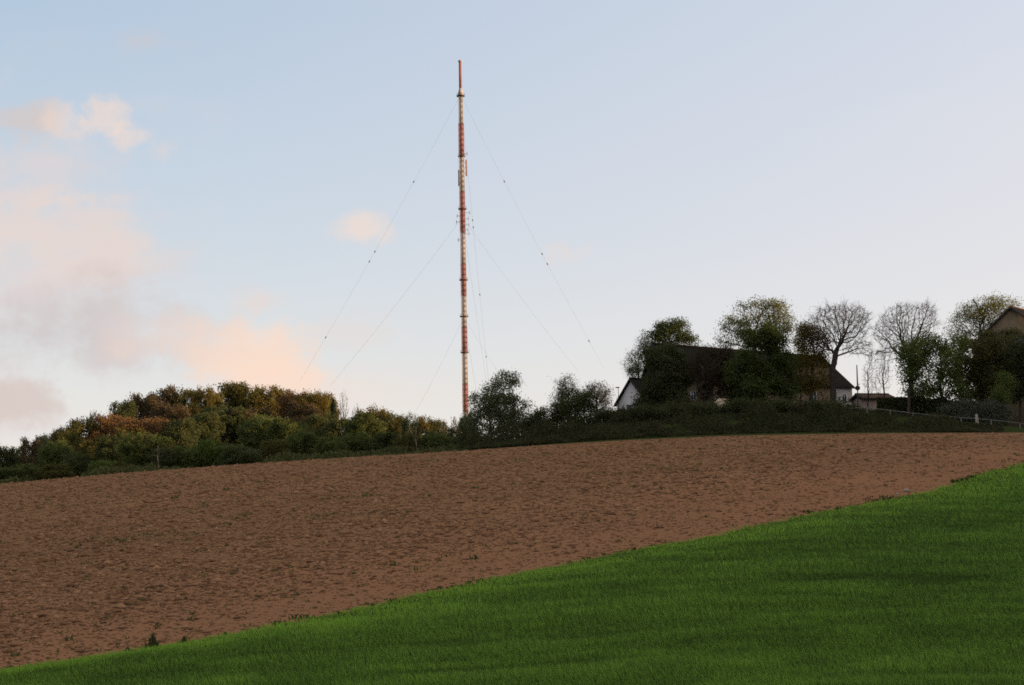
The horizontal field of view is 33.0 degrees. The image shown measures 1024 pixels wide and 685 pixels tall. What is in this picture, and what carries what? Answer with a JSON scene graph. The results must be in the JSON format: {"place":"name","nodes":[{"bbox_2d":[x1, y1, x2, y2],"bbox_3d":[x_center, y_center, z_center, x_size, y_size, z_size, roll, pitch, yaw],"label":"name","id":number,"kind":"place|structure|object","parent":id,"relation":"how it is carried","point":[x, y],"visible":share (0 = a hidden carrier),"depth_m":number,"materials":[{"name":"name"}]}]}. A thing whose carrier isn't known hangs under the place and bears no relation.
{"place":"outdoors","nodes":[
{"label":"outdoors","id":0,"kind":"place"},
{"bbox_2d":[0,432,1023,668],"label":"ploughed field","id":1,"kind":"structure","parent":0,"point":[328,596],"depth_m":91.21,"materials":[{"name":"soil"}]},
{"bbox_2d":[142,635,158,647],"bbox_3d":[-11.480,9.502,55.126,0.565,0.458,0.607,-5,-8,28],"label":"weed plant","id":2,"kind":"object","parent":1,"relation":"on","point":[153,641],"visible":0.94,"depth_m":55.09,"materials":[{"name":"green plant"}]},
{"bbox_2d":[0,433,1023,666],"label":"field weeds","id":3,"kind":"object","parent":1,"relation":"on","point":[276,570],"visible":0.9,"depth_m":93.29,"materials":[{"name":"green plant"}]},
{"bbox_2d":[217,461,1023,634],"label":"field edge weeds","id":4,"kind":"object","parent":1,"relation":"on","point":[803,511],"visible":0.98,"depth_m":71.93,"materials":[{"name":"green plant"}]},
{"bbox_2d":[0,462,1023,684],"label":"grass field","id":5,"kind":"structure","parent":0,"point":[678,543],"depth_m":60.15,"materials":[{"name":"green plant"}]},
{"bbox_2d":[0,0,1023,462],"label":"sky","id":6,"kind":"structure","parent":0,"point":[193,192],"materials":[{"name":"blue"}]},
{"bbox_2d":[226,411,1023,462],"bbox_3d":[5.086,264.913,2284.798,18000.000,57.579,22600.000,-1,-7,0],"label":"hillside","id":7,"kind":"structure","parent":0,"point":[1007,429],"depth_m":229.44,"materials":[{"name":"green plant"}]},
{"bbox_2d":[0,444,21,475],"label":"woodland tree","id":8,"kind":"object","parent":7,"relation":"on","point":[6,456],"visible":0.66,"depth_m":369.06,"materials":[{"name":"green plant"}]},
{"bbox_2d":[0,462,41,483],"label":"woodland bush","id":9,"kind":"object","parent":7,"relation":"on","point":[30,469],"visible":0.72,"depth_m":312.79,"materials":[{"name":"green plant"}]},
{"bbox_2d":[17,436,45,475],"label":"woodland tree","id":10,"kind":"object","parent":7,"relation":"on","point":[32,448],"visible":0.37,"depth_m":388.93,"materials":[{"name":"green plant"}]},
{"bbox_2d":[33,462,74,479],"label":"woodland bush","id":11,"kind":"object","parent":7,"relation":"on","point":[58,470],"visible":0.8,"depth_m":310.71,"materials":[{"name":"green plant"}]},
{"bbox_2d":[37,437,74,472],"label":"woodland tree","id":12,"kind":"object","parent":7,"relation":"on","point":[52,453],"visible":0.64,"depth_m":367.80,"materials":[{"name":"green plant"}]},
{"bbox_2d":[49,422,79,446],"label":"woodland tree","id":13,"kind":"object","parent":7,"relation":"on","point":[57,432],"visible":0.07,"depth_m":426.39,"materials":[{"name":"green plant"}]},
{"bbox_2d":[50,429,85,457],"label":"woodland tree","id":14,"kind":"object","parent":7,"relation":"on","point":[72,439],"visible":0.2,"depth_m":399.38,"materials":[{"name":"green plant"}]},
{"bbox_2d":[61,451,93,476],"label":"woodland bush","id":15,"kind":"object","parent":7,"relation":"on","point":[76,465],"visible":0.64,"depth_m":323.44,"materials":[{"name":"green plant"}]},
{"bbox_2d":[66,416,98,447],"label":"woodland tree","id":16,"kind":"object","parent":7,"relation":"on","point":[77,426],"visible":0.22,"depth_m":428.17,"materials":[{"name":"green plant"}]},
{"bbox_2d":[77,433,116,462],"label":"woodland tree","id":17,"kind":"object","parent":7,"relation":"on","point":[91,446],"visible":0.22,"depth_m":372.50,"materials":[{"name":"green plant"}]},
{"bbox_2d":[86,458,116,474],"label":"woodland bush","id":18,"kind":"object","parent":7,"relation":"on","point":[93,464],"visible":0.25,"depth_m":310.23,"materials":[{"name":"green plant"}]},
{"bbox_2d":[85,412,127,443],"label":"woodland tree","id":19,"kind":"object","parent":7,"relation":"on","point":[105,426],"visible":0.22,"depth_m":428.49,"materials":[{"name":"brown plant"}]},
{"bbox_2d":[91,430,130,463],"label":"woodland tree","id":20,"kind":"object","parent":7,"relation":"on","point":[102,451],"visible":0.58,"depth_m":363.32,"materials":[{"name":"green plant"}]},
{"bbox_2d":[106,398,138,432],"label":"woodland tree","id":21,"kind":"object","parent":7,"relation":"on","point":[129,408],"visible":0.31,"depth_m":470.89,"materials":[{"name":"green plant"}]},
{"bbox_2d":[114,424,145,453],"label":"woodland tree","id":22,"kind":"object","parent":7,"relation":"on","point":[118,429],"visible":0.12,"depth_m":397.31,"materials":[{"name":"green plant"}]},
{"bbox_2d":[119,391,161,419],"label":"woodland tree","id":23,"kind":"object","parent":7,"relation":"on","point":[143,405],"visible":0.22,"depth_m":487.27,"materials":[{"name":"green plant"}]},
{"bbox_2d":[114,430,175,465],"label":"woodland tree","id":24,"kind":"object","parent":7,"relation":"on","point":[130,444],"visible":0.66,"depth_m":342.87,"materials":[{"name":"green plant"}]},
{"bbox_2d":[113,415,176,457],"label":"woodland tree","id":25,"kind":"object","parent":7,"relation":"on","point":[153,425],"visible":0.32,"depth_m":400.95,"materials":[{"name":"brown plant"}]},
{"bbox_2d":[141,384,185,413],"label":"woodland tree","id":26,"kind":"object","parent":7,"relation":"on","point":[167,396],"visible":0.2,"depth_m":499.84,"materials":[{"name":"green plant"}]},
{"bbox_2d":[150,446,180,468],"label":"woodland bush","id":27,"kind":"object","parent":7,"relation":"on","point":[166,456],"visible":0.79,"depth_m":318.83,"materials":[{"name":"green plant"}]},
{"bbox_2d":[150,401,191,445],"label":"woodland tree","id":28,"kind":"object","parent":7,"relation":"on","point":[168,412],"visible":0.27,"depth_m":449.27,"materials":[{"name":"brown plant"}]},
{"bbox_2d":[158,416,200,451],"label":"woodland tree","id":29,"kind":"object","parent":7,"relation":"on","point":[174,428],"visible":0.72,"depth_m":398.95,"materials":[{"name":"green plant"}]},
{"bbox_2d":[167,387,199,419],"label":"woodland tree","id":30,"kind":"object","parent":7,"relation":"on","point":[182,397],"visible":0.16,"depth_m":498.95,"materials":[{"name":"green plant"}]},
{"bbox_2d":[171,445,203,467],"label":"woodland bush","id":31,"kind":"object","parent":7,"relation":"on","point":[194,458],"visible":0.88,"depth_m":320.82,"materials":[{"name":"green plant"}]},
{"bbox_2d":[183,410,225,448],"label":"woodland tree","id":32,"kind":"object","parent":7,"relation":"on","point":[205,420],"visible":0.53,"depth_m":411.08,"materials":[{"name":"green plant"}]},
{"bbox_2d":[185,384,225,418],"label":"woodland tree","id":33,"kind":"object","parent":7,"relation":"on","point":[196,396],"visible":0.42,"depth_m":477.52,"materials":[{"name":"green plant"}]},
{"bbox_2d":[188,438,225,466],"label":"woodland bush","id":34,"kind":"object","parent":7,"relation":"on","point":[205,446],"visible":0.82,"depth_m":323.49,"materials":[{"name":"green plant"}]},
{"bbox_2d":[197,403,248,444],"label":"woodland tree","id":35,"kind":"object","parent":7,"relation":"on","point":[230,421],"visible":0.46,"depth_m":436.90,"materials":[{"name":"green plant"}]},
{"bbox_2d":[213,379,251,409],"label":"woodland tree","id":36,"kind":"object","parent":7,"relation":"on","point":[228,388],"visible":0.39,"depth_m":504.07,"materials":[{"name":"green plant"}]},
{"bbox_2d":[0,434,465,483],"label":"wood undergrowth","id":37,"kind":"object","parent":7,"relation":"on","point":[289,456],"visible":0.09,"depth_m":301.19,"materials":[{"name":"green plant"}]},
{"bbox_2d":[214,443,263,465],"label":"woodland bush","id":38,"kind":"object","parent":7,"relation":"on","point":[228,457],"visible":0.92,"depth_m":310.16,"materials":[{"name":"green plant"}]},
{"bbox_2d":[225,380,265,408],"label":"woodland tree","id":39,"kind":"object","parent":7,"relation":"on","point":[239,388],"visible":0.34,"depth_m":504.41,"materials":[{"name":"green plant"}]},
{"bbox_2d":[225,405,276,443],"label":"woodland tree","id":40,"kind":"object","parent":7,"relation":"on","point":[250,413],"visible":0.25,"depth_m":439.04,"materials":[{"name":"green plant"}]},
{"bbox_2d":[234,412,282,451],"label":"woodland tree","id":41,"kind":"object","parent":7,"relation":"on","point":[261,423],"visible":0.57,"depth_m":378.06,"materials":[{"name":"green plant"}]},
{"bbox_2d":[245,384,285,418],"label":"woodland tree","id":42,"kind":"object","parent":7,"relation":"on","point":[260,398],"visible":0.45,"depth_m":494.88,"materials":[{"name":"green plant"}]},
{"bbox_2d":[257,439,290,461],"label":"woodland bush","id":43,"kind":"object","parent":7,"relation":"on","point":[266,447],"visible":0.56,"depth_m":316.37,"materials":[{"name":"green plant"}]},
{"bbox_2d":[264,414,310,452],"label":"woodland tree","id":44,"kind":"object","parent":7,"relation":"on","point":[280,428],"visible":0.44,"depth_m":368.46,"materials":[{"name":"green plant"}]},
{"bbox_2d":[273,389,315,419],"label":"woodland tree","id":45,"kind":"object","parent":7,"relation":"on","point":[282,411],"visible":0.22,"depth_m":477.15,"materials":[{"name":"green plant"}]},
{"bbox_2d":[284,428,324,457],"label":"woodland bush","id":46,"kind":"object","parent":7,"relation":"on","point":[300,442],"visible":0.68,"depth_m":328.18,"materials":[{"name":"green plant"}]},
{"bbox_2d":[284,400,328,433],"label":"woodland tree","id":47,"kind":"object","parent":7,"relation":"on","point":[295,410],"visible":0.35,"depth_m":439.51,"materials":[{"name":"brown plant"}]},
{"bbox_2d":[291,388,332,418],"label":"woodland tree","id":48,"kind":"object","parent":7,"relation":"on","point":[319,400],"visible":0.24,"depth_m":473.56,"materials":[{"name":"green plant"}]},
{"bbox_2d":[297,410,337,448],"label":"woodland tree","id":49,"kind":"object","parent":7,"relation":"on","point":[314,423],"visible":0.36,"depth_m":413.45,"materials":[{"name":"green plant"}]},
{"bbox_2d":[316,391,342,418],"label":"woodland tree","id":50,"kind":"object","parent":7,"relation":"on","point":[336,408],"visible":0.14,"depth_m":481.62,"materials":[{"name":"green plant"}]},
{"bbox_2d":[312,437,348,456],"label":"woodland bush","id":51,"kind":"object","parent":7,"relation":"on","point":[323,444],"visible":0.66,"depth_m":316.82,"materials":[{"name":"green plant"}]},
{"bbox_2d":[329,398,337,418],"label":"conifer tree","id":52,"kind":"object","parent":7,"relation":"on","point":[333,409],"visible":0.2,"depth_m":441.11,"materials":[{"name":"green plant"}]},
{"bbox_2d":[318,416,349,449],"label":"woodland tree","id":53,"kind":"object","parent":7,"relation":"on","point":[336,424],"visible":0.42,"depth_m":378.65,"materials":[{"name":"green plant"}]},
{"bbox_2d":[338,388,348,417],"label":"bare tree","id":54,"kind":"object","parent":7,"relation":"on","point":[346,399],"visible":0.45,"depth_m":471.38,"materials":[{"name":"grey plant"}]},
{"bbox_2d":[334,430,372,456],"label":"woodland bush","id":55,"kind":"object","parent":7,"relation":"on","point":[361,441],"visible":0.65,"depth_m":320.37,"materials":[{"name":"green plant"}]},
{"bbox_2d":[341,411,388,445],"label":"woodland tree","id":56,"kind":"object","parent":7,"relation":"on","point":[356,426],"visible":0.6,"depth_m":368.26,"materials":[{"name":"green plant"}]},
{"bbox_2d":[353,403,384,427],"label":"woodland tree","id":57,"kind":"object","parent":7,"relation":"on","point":[376,410],"visible":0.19,"depth_m":430.16,"materials":[{"name":"green plant"}]},
{"bbox_2d":[367,431,402,452],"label":"woodland bush","id":58,"kind":"object","parent":7,"relation":"on","point":[382,438],"visible":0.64,"depth_m":316.69,"materials":[{"name":"green plant"}]},
{"bbox_2d":[377,408,396,439],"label":"woodland tree","id":59,"kind":"object","parent":7,"relation":"on","point":[387,416],"visible":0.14,"depth_m":425.31,"materials":[{"name":"green plant"}]},
{"bbox_2d":[384,413,405,440],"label":"woodland tree","id":60,"kind":"object","parent":7,"relation":"on","point":[394,425],"visible":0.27,"depth_m":418.97,"materials":[{"name":"green plant"}]},
{"bbox_2d":[392,433,420,453],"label":"woodland bush","id":61,"kind":"object","parent":7,"relation":"on","point":[400,440],"visible":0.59,"depth_m":311.16,"materials":[{"name":"green plant"}]},
{"bbox_2d":[399,411,420,443],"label":"woodland tree","id":62,"kind":"object","parent":7,"relation":"on","point":[408,428],"visible":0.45,"depth_m":399.87,"materials":[{"name":"green plant"}]},
{"bbox_2d":[415,414,434,444],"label":"woodland tree","id":63,"kind":"object","parent":7,"relation":"on","point":[424,424],"visible":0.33,"depth_m":409.07,"materials":[{"name":"green plant"}]},
{"bbox_2d":[420,428,453,448],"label":"woodland bush","id":64,"kind":"object","parent":7,"relation":"on","point":[430,439],"visible":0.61,"depth_m":310.65,"materials":[{"name":"green plant"}]},
{"bbox_2d":[429,418,448,443],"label":"woodland tree","id":65,"kind":"object","parent":7,"relation":"on","point":[439,426],"visible":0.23,"depth_m":400.03,"materials":[{"name":"green plant"}]},
{"bbox_2d":[301,60,602,417],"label":"guyed mast","id":66,"kind":"object","parent":7,"relation":"on","point":[462,209],"visible":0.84,"depth_m":710.85,"materials":[{"name":"red metal"}]},
{"bbox_2d":[444,422,461,436],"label":"woodland tree","id":67,"kind":"object","parent":7,"relation":"on","point":[450,432],"visible":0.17,"depth_m":359.54,"materials":[{"name":"green plant"}]},
{"bbox_2d":[456,417,478,450],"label":"woodland bush","id":68,"kind":"object","parent":7,"relation":"on","point":[461,437],"visible":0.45,"depth_m":299.66,"materials":[{"name":"green plant"}]},
{"bbox_2d":[458,368,535,437],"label":"speckled tree","id":69,"kind":"object","parent":7,"relation":"on","point":[494,405],"visible":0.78,"depth_m":252.32,"materials":[{"name":"green plant"}]},
{"bbox_2d":[515,405,557,430],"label":"bush","id":70,"kind":"object","parent":7,"relation":"on","point":[536,415],"visible":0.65,"depth_m":247.98,"materials":[{"name":"green plant"}]},
{"bbox_2d":[549,373,584,412],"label":"birch tree","id":71,"kind":"object","parent":7,"relation":"on","point":[567,388],"visible":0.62,"depth_m":262.53,"materials":[{"name":"green plant"}]},
{"bbox_2d":[545,385,604,427],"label":"round dark bush","id":72,"kind":"object","parent":7,"relation":"on","point":[583,403],"visible":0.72,"depth_m":249.74,"materials":[{"name":"green plant"}]},
{"bbox_2d":[578,380,616,410],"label":"blossoming tree","id":73,"kind":"object","parent":7,"relation":"on","point":[605,403],"visible":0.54,"depth_m":266.53,"materials":[{"name":"green plant"}]},
{"bbox_2d":[587,405,631,423],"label":"bank bush","id":74,"kind":"object","parent":7,"relation":"on","point":[600,415],"visible":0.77,"depth_m":241.75,"materials":[{"name":"green plant"}]},
{"bbox_2d":[613,377,640,408],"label":"white house","id":75,"kind":"structure","parent":7,"relation":"on","point":[625,399],"depth_m":293.79,"materials":[{"name":"paint"}]},
{"bbox_2d":[617,332,655,377],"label":"slim grey tree","id":76,"kind":"object","parent":7,"relation":"on","point":[635,368],"visible":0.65,"depth_m":308.07,"materials":[{"name":"green plant"}]},
{"bbox_2d":[623,401,691,420],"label":"bank bush","id":77,"kind":"object","parent":7,"relation":"on","point":[638,411],"visible":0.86,"depth_m":239.04,"materials":[{"name":"green plant"}]},
{"bbox_2d":[626,342,696,410],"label":"ivy clad tree","id":78,"kind":"object","parent":7,"relation":"on","point":[664,382],"visible":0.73,"depth_m":255.66,"materials":[{"name":"green plant"}]},
{"bbox_2d":[639,316,703,345],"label":"leafy tree","id":79,"kind":"object","parent":7,"relation":"on","point":[660,333],"visible":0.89,"depth_m":319.84,"materials":[{"name":"green plant"}]},
{"bbox_2d":[682,341,737,402],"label":"twiggy tree","id":80,"kind":"object","parent":7,"relation":"on","point":[713,378],"visible":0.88,"depth_m":253.04,"materials":[{"name":"brown plant"}]},
{"bbox_2d":[686,394,744,415],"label":"bank bush","id":81,"kind":"object","parent":7,"relation":"on","point":[705,407],"visible":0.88,"depth_m":240.72,"materials":[{"name":"green plant"}]},
{"bbox_2d":[465,390,1003,449],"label":"bank undergrowth","id":82,"kind":"object","parent":7,"relation":"on","point":[477,440],"visible":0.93,"depth_m":233.69,"materials":[{"name":"green plant"}]},
{"bbox_2d":[637,342,854,411],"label":"barn","id":83,"kind":"structure","parent":7,"relation":"on","point":[844,386],"depth_m":284.34,"materials":[{"name":"black paint"}]},
{"bbox_2d":[710,294,798,348],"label":"tall spring tree","id":84,"kind":"object","parent":7,"relation":"on","point":[773,305],"visible":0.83,"depth_m":305.76,"materials":[{"name":"green plant"}]},
{"bbox_2d":[719,315,803,403],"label":"dense green tree","id":85,"kind":"object","parent":7,"relation":"on","point":[763,379],"visible":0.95,"depth_m":250.41,"materials":[{"name":"green plant"}]},
{"bbox_2d":[722,395,801,412],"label":"bank bush","id":86,"kind":"object","parent":7,"relation":"on","point":[781,404],"visible":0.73,"depth_m":239.88,"materials":[{"name":"green plant"}]},
{"bbox_2d":[786,315,836,405],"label":"ochre tree","id":87,"kind":"object","parent":7,"relation":"on","point":[804,358],"visible":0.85,"depth_m":255.15,"materials":[{"name":"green plant"}]},
{"bbox_2d":[798,398,849,412],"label":"bank bush","id":88,"kind":"object","parent":7,"relation":"on","point":[828,403],"visible":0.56,"depth_m":239.92,"materials":[{"name":"green plant"}]},
{"bbox_2d":[799,300,874,401],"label":"bare tree","id":89,"kind":"object","parent":7,"relation":"on","point":[834,361],"visible":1,"depth_m":253.16,"materials":[{"name":"grey plant"}]},
{"bbox_2d":[862,351,877,406],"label":"wispy sapling","id":90,"kind":"object","parent":7,"relation":"on","point":[867,372],"visible":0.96,"depth_m":258.75,"materials":[{"name":"grey plant"}]},
{"bbox_2d":[848,393,895,409],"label":"outbuilding","id":91,"kind":"structure","parent":7,"relation":"on","point":[862,399],"depth_m":277.79,"materials":[{"name":"paint"}]},
{"bbox_2d":[871,338,894,396],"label":"wispy sapling","id":92,"kind":"object","parent":7,"relation":"on","point":[884,355],"visible":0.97,"depth_m":257.82,"materials":[{"name":"grey plant"}]},
{"bbox_2d":[866,298,942,396],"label":"bare tree","id":93,"kind":"object","parent":7,"relation":"on","point":[905,322],"visible":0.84,"depth_m":264.32,"materials":[{"name":"grey plant"}]},
{"bbox_2d":[889,325,978,414],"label":"round green tree","id":94,"kind":"object","parent":7,"relation":"on","point":[918,352],"visible":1,"depth_m":250.57,"materials":[{"name":"green plant"}]},
{"bbox_2d":[846,407,1023,427],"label":"post and rail fence","id":95,"kind":"object","parent":7,"relation":"on","point":[935,415],"visible":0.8,"depth_m":239.83,"materials":[{"name":"white paint"}]},
{"bbox_2d":[875,396,1007,425],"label":"clipped hedge","id":96,"kind":"object","parent":7,"relation":"on","point":[897,403],"visible":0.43,"depth_m":251.20,"materials":[{"name":"green plant"}]},
{"bbox_2d":[935,396,1017,423],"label":"flowering bush","id":97,"kind":"object","parent":7,"relation":"on","point":[968,407],"visible":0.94,"depth_m":244.26,"materials":[{"name":"green plant"}]},
{"bbox_2d":[939,291,1023,342],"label":"airy spring tree","id":98,"kind":"object","parent":7,"relation":"on","point":[983,314],"visible":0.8,"depth_m":297.78,"materials":[{"name":"green plant"}]},
{"bbox_2d":[945,324,1023,402],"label":"olive tree","id":99,"kind":"object","parent":7,"relation":"on","point":[979,364],"visible":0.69,"depth_m":253.73,"materials":[{"name":"green plant"}]},
{"bbox_2d":[972,306,1023,427],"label":"gabled house","id":100,"kind":"structure","parent":7,"relation":"on","point":[1012,316],"depth_m":287.23,"materials":[{"name":"brown tile"}]},
{"bbox_2d":[985,366,1020,425],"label":"yellowish shrub","id":101,"kind":"object","parent":7,"relation":"on","point":[1004,389],"visible":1,"depth_m":246.17,"materials":[{"name":"green plant"}]},
{"bbox_2d":[997,331,1023,427],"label":"tree","id":102,"kind":"object","parent":7,"relation":"on","point":[1014,353],"visible":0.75,"depth_m":248.82,"materials":[{"name":"green plant"}]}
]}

